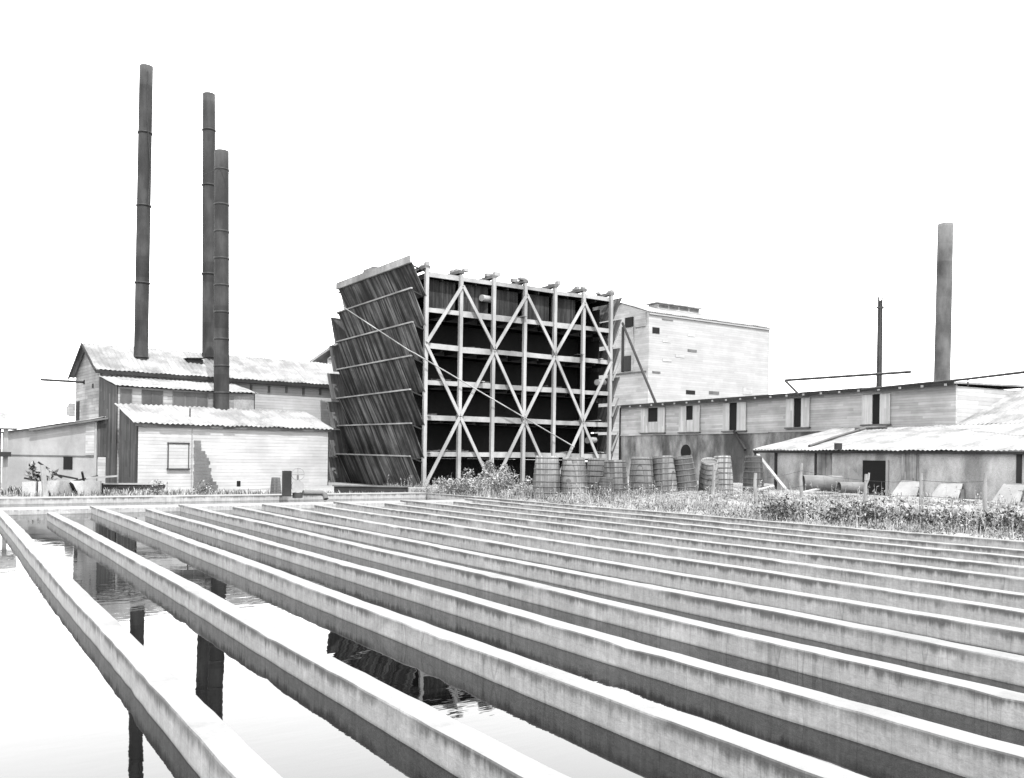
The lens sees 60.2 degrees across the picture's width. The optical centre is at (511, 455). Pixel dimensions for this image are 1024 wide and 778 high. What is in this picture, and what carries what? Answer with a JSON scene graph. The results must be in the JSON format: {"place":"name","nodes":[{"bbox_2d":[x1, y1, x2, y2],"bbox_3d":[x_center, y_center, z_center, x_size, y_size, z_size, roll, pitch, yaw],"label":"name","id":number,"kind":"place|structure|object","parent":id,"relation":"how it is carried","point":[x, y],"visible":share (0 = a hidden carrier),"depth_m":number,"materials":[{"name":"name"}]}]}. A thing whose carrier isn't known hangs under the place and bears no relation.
{"place":"outdoors","nodes":[
{"label":"outdoors","id":0,"kind":"place"},
{"bbox_2d":[0,498,1023,777],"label":"water","id":1,"kind":"structure","parent":0,"point":[70,706],"depth_m":9.11,"materials":[{"name":"white liquid"}]},
{"bbox_2d":[0,508,281,777],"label":"pond wall","id":2,"kind":"structure","parent":1,"relation":"in","point":[207,741],"depth_m":8.04,"materials":[{"name":"concrete"}]},
{"bbox_2d":[47,512,570,777],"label":"pond wall","id":3,"kind":"structure","parent":1,"relation":"in","point":[449,744],"depth_m":8.31,"materials":[{"name":"concrete"}]},
{"bbox_2d":[302,490,328,499],"bbox_3d":[-9.640,1.947,43.395,1.166,0.513,0.633,1,0,-37],"label":"bank pipe","id":4,"kind":"object","parent":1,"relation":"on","point":[317,492],"visible":0.94,"depth_m":43.45,"materials":[{"name":"white metal"}]},
{"bbox_2d":[90,506,868,777],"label":"pond wall","id":5,"kind":"structure","parent":1,"relation":"in","point":[718,750],"depth_m":8.39,"materials":[{"name":"concrete"}]},
{"bbox_2d":[145,509,1023,777],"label":"pond wall","id":6,"kind":"structure","parent":1,"relation":"in","point":[955,751],"depth_m":8.88,"materials":[{"name":"concrete"}]},
{"bbox_2d":[178,504,1023,729],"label":"pond wall","id":7,"kind":"structure","parent":1,"relation":"in","point":[1005,707],"depth_m":10.89,"materials":[{"name":"concrete"}]},
{"bbox_2d":[232,507,1023,685],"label":"pond wall","id":8,"kind":"structure","parent":1,"relation":"in","point":[975,661],"depth_m":12.76,"materials":[{"name":"concrete"}]},
{"bbox_2d":[262,504,1023,654],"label":"pond wall","id":9,"kind":"structure","parent":1,"relation":"in","point":[982,634],"depth_m":14.74,"materials":[{"name":"concrete"}]},
{"bbox_2d":[314,505,1023,627],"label":"pond wall","id":10,"kind":"structure","parent":1,"relation":"in","point":[984,612],"depth_m":16.87,"materials":[{"name":"concrete"}]},
{"bbox_2d":[333,501,1023,608],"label":"pond wall","id":11,"kind":"structure","parent":1,"relation":"in","point":[972,593],"depth_m":18.76,"materials":[{"name":"concrete"}]},
{"bbox_2d":[384,503,1023,592],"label":"pond wall","id":12,"kind":"structure","parent":1,"relation":"in","point":[989,580],"depth_m":20.26,"materials":[{"name":"concrete"}]},
{"bbox_2d":[400,500,1023,576],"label":"pond wall","id":13,"kind":"structure","parent":1,"relation":"in","point":[986,567],"depth_m":23.07,"materials":[{"name":"concrete"}]},
{"bbox_2d":[453,501,1023,565],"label":"pond wall","id":14,"kind":"structure","parent":1,"relation":"in","point":[958,554],"depth_m":24.59,"materials":[{"name":"concrete"}]},
{"bbox_2d":[464,498,1023,555],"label":"pond wall","id":15,"kind":"structure","parent":1,"relation":"in","point":[988,549],"depth_m":27.12,"materials":[{"name":"concrete"}]},
{"bbox_2d":[0,0,1023,448],"label":"sky","id":16,"kind":"structure","parent":0,"point":[788,167],"materials":[{"name":"white"}]},
{"bbox_2d":[1,449,1023,540],"bbox_3d":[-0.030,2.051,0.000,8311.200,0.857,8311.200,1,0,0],"label":"ground","id":17,"kind":"structure","parent":0,"point":[329,487],"depth_m":42.37,"materials":[{"name":"grey soil"}]},
{"bbox_2d":[0,413,18,494],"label":"porch","id":18,"kind":"object","parent":17,"relation":"on","point":[9,421],"visible":0.76,"depth_m":46.99,"materials":[{"name":"paint"}]},
{"bbox_2d":[25,461,58,481],"bbox_3d":[-25.733,1.234,48.475,1.753,1.996,1.251,1,0,12],"label":"weed plant","id":19,"kind":"object","parent":17,"relation":"on","point":[36,476],"visible":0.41,"depth_m":48.38,"materials":[{"name":"grey plant"}]},
{"bbox_2d":[40,465,47,496],"bbox_3d":[-23.875,1.502,45.125,0.543,2.028,0.220,1,0,38],"label":"leaning plank","id":20,"kind":"object","parent":17,"relation":"on","point":[43,480],"visible":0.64,"depth_m":45.09,"materials":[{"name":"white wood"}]},
{"bbox_2d":[1,416,107,484],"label":"shed","id":21,"kind":"structure","parent":17,"relation":"on","point":[73,449],"depth_m":58.60,"materials":[{"name":"wood"}]},
{"bbox_2d":[63,457,72,468],"bbox_3d":[-29.394,0.471,58.510,0.680,0.900,0.016,1,0,11],"label":"window","id":22,"kind":"structure","parent":21,"relation":"in","point":[67,461],"depth_m":58.50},
{"bbox_2d":[22,481,103,495],"bbox_3d":[-23.655,1.940,46.596,3.827,1.230,0.600,1,0,-9],"label":"basin","id":23,"kind":"object","parent":17,"relation":"on","point":[78,486],"visible":0.51,"depth_m":46.34,"materials":[{"name":"paint"}]},
{"bbox_2d":[54,474,77,479],"bbox_3d":[-25.052,1.178,49.550,1.328,0.372,0.100,1,0,-22],"label":"scrap timber","id":24,"kind":"object","parent":17,"relation":"on","point":[66,476],"visible":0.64,"depth_m":49.53,"materials":[{"name":"grey wood"}]},
{"bbox_2d":[38,461,61,478],"bbox_3d":[-25.736,0.810,49.250,1.258,0.964,0.100,1,0,-25],"label":"scrap timber","id":25,"kind":"object","parent":24,"relation":"on","point":[40,463],"visible":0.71,"depth_m":49.16,"materials":[{"name":"grey wood"}]},
{"bbox_2d":[2,491,194,495],"bbox_3d":[-19.098,2.113,47.489,18.883,0.391,4.163,1,0,0],"label":"rubble","id":26,"kind":"object","parent":17,"relation":"on","point":[76,494],"visible":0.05,"depth_m":46.38,"materials":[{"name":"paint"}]},
{"bbox_2d":[86,475,117,478],"bbox_3d":[-23.255,1.219,50.150,1.666,0.224,0.100,1,0,-18],"label":"scrap timber","id":27,"kind":"object","parent":17,"relation":"on","point":[101,476],"visible":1,"depth_m":50.10,"materials":[{"name":"white wood"}]},
{"bbox_2d":[103,483,167,492],"bbox_3d":[-21.929,1.863,51.331,3.701,0.595,1.040,1,0,-13],"label":"plank trough","id":28,"kind":"object","parent":17,"relation":"on","point":[131,486],"visible":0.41,"depth_m":50.91,"materials":[{"name":"grey wood"}]},
{"bbox_2d":[40,343,339,482],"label":"boiler house","id":29,"kind":"structure","parent":17,"relation":"on","point":[107,377],"depth_m":62.91,"materials":[{"name":"metal"}]},
{"bbox_2d":[120,388,131,403],"bbox_3d":[-24.564,-3.699,56.278,0.712,1.120,0.080,1,0,-38],"label":"window","id":30,"kind":"structure","parent":29,"relation":"in","point":[125,394],"depth_m":56.25,"materials":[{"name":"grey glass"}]},
{"bbox_2d":[134,64,152,359],"bbox_3d":[-26.310,-17.186,63.132,1.063,21.200,1.059,1,0,0],"label":"chimney","id":31,"kind":"object","parent":29,"relation":"on","point":[142,261],"visible":0.98,"depth_m":62.73,"materials":[{"name":"metal"}]},
{"bbox_2d":[142,389,162,405],"bbox_3d":[-23.295,-3.680,57.273,1.326,1.120,0.080,1,0,-38],"label":"window","id":32,"kind":"structure","parent":29,"relation":"in","point":[154,397],"depth_m":57.24,"materials":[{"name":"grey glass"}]},
{"bbox_2d":[173,391,207,407],"bbox_3d":[-21.374,-3.652,58.779,2.309,1.120,0.080,1,0,-38],"label":"window","id":33,"kind":"structure","parent":29,"relation":"in","point":[187,399],"depth_m":58.77,"materials":[{"name":"grey glass"}]},
{"bbox_2d":[201,92,215,359],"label":"chimney","id":34,"kind":"object","parent":29,"relation":"on","point":[208,148],"visible":0.79,"depth_m":66.71,"materials":[{"name":"metal"}]},
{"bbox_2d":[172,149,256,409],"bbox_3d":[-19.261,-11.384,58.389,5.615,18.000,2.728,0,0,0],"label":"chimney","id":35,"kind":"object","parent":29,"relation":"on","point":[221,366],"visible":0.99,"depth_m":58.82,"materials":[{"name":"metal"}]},
{"bbox_2d":[0,486,408,496],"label":"grass","id":36,"kind":"structure","parent":17,"relation":"on","point":[11,491],"depth_m":47.15,"materials":[{"name":"grey plant"}]},
{"bbox_2d":[0,492,425,504],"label":"pond bank","id":37,"kind":"structure","parent":17,"relation":"on","point":[133,499],"depth_m":41.16,"materials":[{"name":"concrete"}]},
{"bbox_2d":[142,479,167,494],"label":"weed plant","id":38,"kind":"object","parent":37,"relation":"on","point":[157,489],"visible":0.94,"depth_m":42.38,"materials":[{"name":"grey plant"}]},
{"bbox_2d":[191,480,214,494],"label":"weed plant","id":39,"kind":"object","parent":37,"relation":"on","point":[203,489],"visible":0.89,"depth_m":42.65,"materials":[{"name":"grey plant"}]},
{"bbox_2d":[282,471,291,495],"bbox_3d":[-10.856,1.342,42.600,0.400,1.220,0.400,1,0,-23],"label":"wooden post","id":40,"kind":"object","parent":37,"relation":"on","point":[286,482],"visible":1,"depth_m":42.42,"materials":[{"name":"grey wood"}]},
{"bbox_2d":[291,468,304,497],"bbox_3d":[-10.373,1.315,42.800,0.636,1.468,0.477,1,0,-17],"label":"valve","id":41,"kind":"object","parent":37,"relation":"on","point":[297,486],"visible":1,"depth_m":42.61,"materials":[{"name":"metal"}]},
{"bbox_2d":[114,403,332,491],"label":"white shed","id":42,"kind":"structure","parent":17,"relation":"on","point":[176,448],"depth_m":55.34,"materials":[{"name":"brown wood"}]},
{"bbox_2d":[167,442,189,469],"bbox_3d":[-20.124,0.031,53.380,1.356,1.650,0.170,1,0,-38],"label":"window","id":43,"kind":"structure","parent":42,"relation":"in","point":[177,453],"depth_m":53.37,"materials":[{"name":"glass"}]},
{"bbox_2d":[0,499,495,514],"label":"pond ledge","id":44,"kind":"object","parent":17,"relation":"on","point":[115,508],"visible":0.21,"depth_m":34.74,"materials":[{"name":"concrete"}]},
{"bbox_2d":[270,477,280,493],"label":"cask","id":45,"kind":"object","parent":17,"relation":"on","point":[275,487],"visible":0.77,"depth_m":45.79,"materials":[{"name":"grey wood"}]},
{"bbox_2d":[310,343,338,362],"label":"gable house","id":46,"kind":"structure","parent":17,"relation":"on","point":[324,356],"depth_m":96.00,"materials":[{"name":"white wood"}]},
{"bbox_2d":[332,485,410,492],"bbox_3d":[-8.026,2.023,51.035,4.486,0.600,1.170,1,0,0],"label":"timber trough","id":47,"kind":"object","parent":17,"relation":"on","point":[356,488],"visible":0.59,"depth_m":50.50,"materials":[{"name":"grey wood"}]},
{"bbox_2d":[408,487,437,491],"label":"sill block","id":48,"kind":"structure","parent":17,"relation":"on","point":[418,488],"depth_m":50.22,"materials":[{"name":"white concrete"}]},
{"bbox_2d":[433,468,491,494],"bbox_3d":[-2.657,1.429,47.561,3.283,1.656,2.136,1,0,0],"label":"bush","id":49,"kind":"object","parent":17,"relation":"on","point":[464,485],"visible":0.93,"depth_m":47.44,"materials":[{"name":"grey plant"}]},
{"bbox_2d":[327,255,621,488],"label":"cooling tower","id":50,"kind":"structure","parent":17,"relation":"on","point":[435,370],"depth_m":60.95,"materials":[{"name":"grey wood"}]},
{"bbox_2d":[482,460,503,491],"bbox_3d":[-1.034,1.150,50.039,1.493,2.241,1.507,1,0,0],"label":"bush","id":51,"kind":"object","parent":17,"relation":"on","point":[488,467],"visible":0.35,"depth_m":49.80,"materials":[{"name":"grey plant"}]},
{"bbox_2d":[486,464,532,494],"bbox_3d":[-0.295,1.351,46.213,2.761,1.875,1.944,1,0,25],"label":"bush","id":52,"kind":"object","parent":17,"relation":"on","point":[506,484],"visible":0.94,"depth_m":46.16,"materials":[{"name":"grey plant"}]},
{"bbox_2d":[532,456,560,498],"bbox_3d":[1.773,1.133,45.000,1.459,2.246,1.459,1,0,0],"label":"cask","id":53,"kind":"object","parent":17,"relation":"on","point":[546,474],"visible":0.89,"depth_m":44.43,"materials":[{"name":"grey wood"}]},
{"bbox_2d":[560,457,586,496],"bbox_3d":[3.132,1.170,44.971,1.416,2.139,1.416,1,2,27],"label":"cask","id":54,"kind":"object","parent":17,"relation":"on","point":[573,472],"visible":0.81,"depth_m":44.41,"materials":[{"name":"grey wood"}]},
{"bbox_2d":[586,458,606,497],"bbox_3d":[4.487,1.240,46.500,1.337,2.218,1.337,1,0,-36],"label":"cask","id":55,"kind":"object","parent":17,"relation":"on","point":[594,470],"visible":0.56,"depth_m":45.98,"materials":[{"name":"grey wood"}]},
{"bbox_2d":[598,477,613,499],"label":"cask","id":56,"kind":"object","parent":17,"relation":"on","point":[604,482],"visible":0.77,"depth_m":43.51,"materials":[{"name":"grey wood"}]},
{"bbox_2d":[603,460,627,495],"bbox_3d":[5.252,1.277,44.995,1.313,2.095,1.313,-1,0,-9],"label":"cask","id":57,"kind":"object","parent":17,"relation":"on","point":[616,470],"visible":0.64,"depth_m":44.48,"materials":[{"name":"grey wood"}]},
{"bbox_2d":[628,457,653,495],"bbox_3d":[6.959,1.260,47.534,1.372,2.355,1.372,1,-2,18],"label":"cask","id":58,"kind":"object","parent":17,"relation":"on","point":[641,470],"visible":0.84,"depth_m":47.02,"materials":[{"name":"grey wood"}]},
{"bbox_2d":[652,455,677,493],"bbox_3d":[8.252,1.189,48.074,1.401,2.320,1.401,-6,-5,45],"label":"cask","id":59,"kind":"object","parent":17,"relation":"on","point":[664,473],"visible":0.73,"depth_m":47.54,"materials":[{"name":"grey wood"}]},
{"bbox_2d":[593,301,770,459],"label":"refinery","id":60,"kind":"structure","parent":17,"relation":"on","point":[683,352],"depth_m":119.65,"materials":[{"name":"wood"}]},
{"bbox_2d":[673,455,698,491],"bbox_3d":[9.446,1.221,48.452,1.390,2.370,1.390,-7,2,-18],"label":"cask","id":61,"kind":"object","parent":17,"relation":"on","point":[685,472],"visible":0.69,"depth_m":47.89,"materials":[{"name":"grey wood"}]},
{"bbox_2d":[383,473,1023,540],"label":"weeds","id":62,"kind":"object","parent":17,"relation":"on","point":[672,506],"visible":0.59,"depth_m":37.41,"materials":[{"name":"grey plant"}]},
{"bbox_2d":[698,457,718,492],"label":"cask","id":63,"kind":"object","parent":17,"relation":"on","point":[706,471],"visible":0.63,"depth_m":48.68,"materials":[{"name":"grey wood"}]},
{"bbox_2d":[711,464,717,493],"bbox_3d":[9.366,1.215,41.001,0.323,1.647,0.180,1,0,0],"label":"fence post","id":64,"kind":"object","parent":17,"relation":"on","point":[713,478],"visible":0.86,"depth_m":40.94,"materials":[{"name":"grey wood"}]},
{"bbox_2d":[419,492,1023,549],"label":"pond wall","id":65,"kind":"structure","parent":17,"relation":"on","point":[992,542],"depth_m":28.97,"materials":[{"name":"concrete"}]},
{"bbox_2d":[714,456,733,495],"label":"cask","id":66,"kind":"object","parent":17,"relation":"on","point":[724,464],"visible":0.63,"depth_m":50.07,"materials":[{"name":"grey wood"}]},
{"bbox_2d":[743,455,763,493],"bbox_3d":[15.290,1.252,56.000,1.337,2.505,1.337,1,0,-27],"label":"cask","id":67,"kind":"object","parent":17,"relation":"on","point":[753,464],"visible":0.73,"depth_m":55.51,"materials":[{"name":"grey wood"}]},
{"bbox_2d":[753,473,757,509],"bbox_3d":[10.204,1.608,37.001,0.228,1.755,0.180,1,0,0],"label":"fence post","id":68,"kind":"object","parent":17,"relation":"on","point":[755,489],"visible":0.66,"depth_m":36.94,"materials":[{"name":"grey wood"}]},
{"bbox_2d":[757,485,773,490],"bbox_3d":[13.460,1.726,47.000,0.160,0.220,2.457,1,0,35],"label":"loose plank","id":69,"kind":"object","parent":17,"relation":"on","point":[765,487],"visible":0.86,"depth_m":46.94,"materials":[{"name":"grey wood"}]},
{"bbox_2d":[756,454,785,488],"bbox_3d":[18.815,1.300,63.757,0.240,2.856,5.189,1,0,-9],"label":"prop timber","id":70,"kind":"object","parent":17,"relation":"on","point":[773,474],"visible":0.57,"depth_m":63.71,"materials":[{"name":"white wood"}]},
{"bbox_2d":[749,492,822,521],"bbox_3d":[9.708,1.868,31.407,2.627,1.162,1.613,1,0,0],"label":"bush","id":71,"kind":"object","parent":17,"relation":"on","point":[774,510],"visible":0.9,"depth_m":31.38,"materials":[{"name":"grey plant"}]},
{"bbox_2d":[799,463,802,505],"bbox_3d":[12.595,1.431,38.501,0.209,2.214,0.180,1,0,0],"label":"fence post","id":72,"kind":"object","parent":17,"relation":"on","point":[801,480],"visible":0.69,"depth_m":38.44,"materials":[{"name":"grey wood"}]},
{"bbox_2d":[792,488,819,494],"bbox_3d":[14.807,1.811,44.500,1.842,0.293,0.200,1,0,-33],"label":"loose plank","id":73,"kind":"object","parent":17,"relation":"on","point":[806,491],"visible":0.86,"depth_m":44.41,"materials":[{"name":"white wood"}]},
{"bbox_2d":[617,381,1023,500],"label":"long shed","id":74,"kind":"structure","parent":17,"relation":"on","point":[970,435],"depth_m":64.92,"materials":[{"name":"paint"}]},
{"bbox_2d":[621,322,656,402],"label":"leaning pole","id":75,"kind":"object","parent":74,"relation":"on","point":[639,363],"visible":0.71,"depth_m":104.28,"materials":[{"name":"grey wood"}]},
{"bbox_2d":[639,407,665,433],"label":"window","id":76,"kind":"structure","parent":74,"relation":"in","point":[655,422],"depth_m":92.06,"materials":[{"name":"grey wood"}]},
{"bbox_2d":[677,405,700,432],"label":"window","id":77,"kind":"structure","parent":74,"relation":"in","point":[692,424],"depth_m":87.01,"materials":[{"name":"grey wood"}]},
{"bbox_2d":[721,402,746,431],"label":"window","id":78,"kind":"structure","parent":74,"relation":"in","point":[734,413],"depth_m":81.52,"materials":[{"name":"grey wood"}]},
{"bbox_2d":[784,397,810,428],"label":"window","id":79,"kind":"structure","parent":74,"relation":"in","point":[797,409],"depth_m":74.81,"materials":[{"name":"grey wood"}]},
{"bbox_2d":[808,427,865,446],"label":"roof pole","id":80,"kind":"object","parent":74,"relation":"on","point":[834,437],"visible":1,"depth_m":65.27,"materials":[{"name":"grey wood"}]},
{"bbox_2d":[834,443,841,448],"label":"roof block","id":81,"kind":"structure","parent":74,"relation":"on","point":[837,445],"depth_m":59.77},
{"bbox_2d":[784,370,910,394],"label":"roof pipe","id":82,"kind":"object","parent":74,"relation":"on","point":[837,376],"visible":1,"depth_m":71.18,"materials":[{"name":"metal"}]},
{"bbox_2d":[855,426,887,429],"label":"roof pole","id":83,"kind":"object","parent":74,"relation":"on","point":[876,427],"visible":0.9,"depth_m":66.79,"materials":[{"name":"grey wood"}]},
{"bbox_2d":[862,460,888,495],"bbox_3d":[23.661,1.653,57.625,0.116,2.785,2.032,1,0,-29],"label":"door","id":84,"kind":"structure","parent":74,"relation":"in","point":[878,470],"depth_m":57.50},
{"bbox_2d":[860,393,891,425],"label":"window","id":85,"kind":"structure","parent":74,"relation":"in","point":[880,403],"depth_m":67.91,"materials":[{"name":"grey wood"}]},
{"bbox_2d":[876,297,883,386],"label":"mast","id":86,"kind":"object","parent":74,"relation":"on","point":[880,306],"visible":0.38,"depth_m":77.94,"materials":[{"name":"metal"}]},
{"bbox_2d":[861,371,1023,390],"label":"roof pipe","id":87,"kind":"object","parent":74,"relation":"on","point":[954,380],"visible":1,"depth_m":61.23,"materials":[{"name":"metal"}]},
{"bbox_2d":[802,475,843,490],"bbox_3d":[19.638,1.760,55.937,2.410,1.024,1.024,1,0,3],"label":"sheet pipe","id":88,"kind":"object","parent":17,"relation":"on","point":[824,482],"visible":0.77,"depth_m":55.52,"materials":[{"name":"metal"}]},
{"bbox_2d":[627,491,1023,508],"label":"rubble","id":89,"kind":"object","parent":17,"relation":"on","point":[725,497],"visible":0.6,"depth_m":40.99,"materials":[{"name":"stone"}]},
{"bbox_2d":[812,500,861,523],"bbox_3d":[11.367,1.982,30.332,2.287,1.009,1.732,1,0,0],"label":"bush","id":90,"kind":"object","parent":17,"relation":"on","point":[834,511],"visible":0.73,"depth_m":30.17,"materials":[{"name":"grey plant"}]},
{"bbox_2d":[837,482,863,492],"bbox_3d":[20.730,1.966,54.026,1.510,0.704,0.704,1,0,-2],"label":"sheet pipe","id":91,"kind":"object","parent":17,"relation":"on","point":[852,487],"visible":0.82,"depth_m":53.75,"materials":[{"name":"metal"}]},
{"bbox_2d":[849,467,860,493],"bbox_3d":[22.885,1.709,58.982,0.453,1.850,0.865,1,0,-41],"label":"leaning board","id":92,"kind":"object","parent":17,"relation":"on","point":[853,474],"visible":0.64,"depth_m":59.08,"materials":[{"name":"grey wood"}]},
{"bbox_2d":[863,473,869,503],"bbox_3d":[14.811,1.673,37.001,0.313,1.911,0.180,1,0,0],"label":"fence post","id":93,"kind":"object","parent":17,"relation":"on","point":[866,477],"visible":0.73,"depth_m":36.95,"materials":[{"name":"grey wood"}]},
{"bbox_2d":[714,470,982,498],"bbox_3d":[13.155,1.150,36.450,11.440,0.981,2.735,1,0,36],"label":"fence wire","id":94,"kind":"object","parent":93,"relation":"attached to","point":[856,479],"visible":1,"depth_m":37.10,"materials":[{"name":"metal"}]},
{"bbox_2d":[844,497,917,527],"bbox_3d":[12.179,1.924,29.543,2.165,1.111,1.744,1,0,0],"label":"bush","id":95,"kind":"object","parent":17,"relation":"on","point":[871,512],"visible":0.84,"depth_m":29.31,"materials":[{"name":"grey plant"}]},
{"bbox_2d":[891,480,918,496],"bbox_3d":[24.433,2.253,54.920,1.150,1.407,1.925,1,0,-29],"label":"leaning slab","id":96,"kind":"object","parent":17,"relation":"on","point":[910,487],"depth_m":54.89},
{"bbox_2d":[919,473,922,509],"bbox_3d":[16.449,1.712,35.501,0.195,2.022,0.180,1,0,0],"label":"fence post","id":97,"kind":"object","parent":17,"relation":"on","point":[920,487],"visible":0.63,"depth_m":35.44,"materials":[{"name":"grey wood"}]},
{"bbox_2d":[894,503,978,531],"bbox_3d":[13.703,2.076,28.581,1.880,1.058,2.340,1,0,-27],"label":"bush","id":98,"kind":"object","parent":17,"relation":"on","point":[922,518],"visible":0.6,"depth_m":28.59,"materials":[{"name":"grey plant"}]},
{"bbox_2d":[934,222,953,380],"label":"chimney","id":99,"kind":"object","parent":17,"relation":"on","point":[943,323],"visible":0.59,"depth_m":75.47,"materials":[{"name":"metal"}]},
{"bbox_2d":[931,482,964,497],"bbox_3d":[25.762,2.287,52.504,1.150,1.378,1.954,1,0,-29],"label":"leaning slab","id":100,"kind":"object","parent":17,"relation":"on","point":[941,490],"depth_m":52.47,"materials":[{"name":"white concrete"}]},
{"bbox_2d":[934,505,1022,533],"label":"bush","id":101,"kind":"object","parent":17,"relation":"on","point":[954,518],"visible":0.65,"depth_m":27.94,"materials":[{"name":"grey plant"}]},
{"bbox_2d":[982,473,987,516],"bbox_3d":[17.648,1.701,33.001,0.204,2.099,0.180,1,0,0],"label":"fence post","id":102,"kind":"object","parent":17,"relation":"on","point":[984,494],"visible":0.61,"depth_m":32.94,"materials":[{"name":"grey wood"}]},
{"bbox_2d":[981,503,1023,534],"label":"bush","id":103,"kind":"object","parent":17,"relation":"on","point":[1018,520],"visible":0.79,"depth_m":27.18,"materials":[{"name":"grey plant"}]},
{"bbox_2d":[992,483,1023,502],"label":"leaning slab","id":104,"kind":"object","parent":17,"relation":"on","point":[1017,489],"depth_m":49.16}
]}

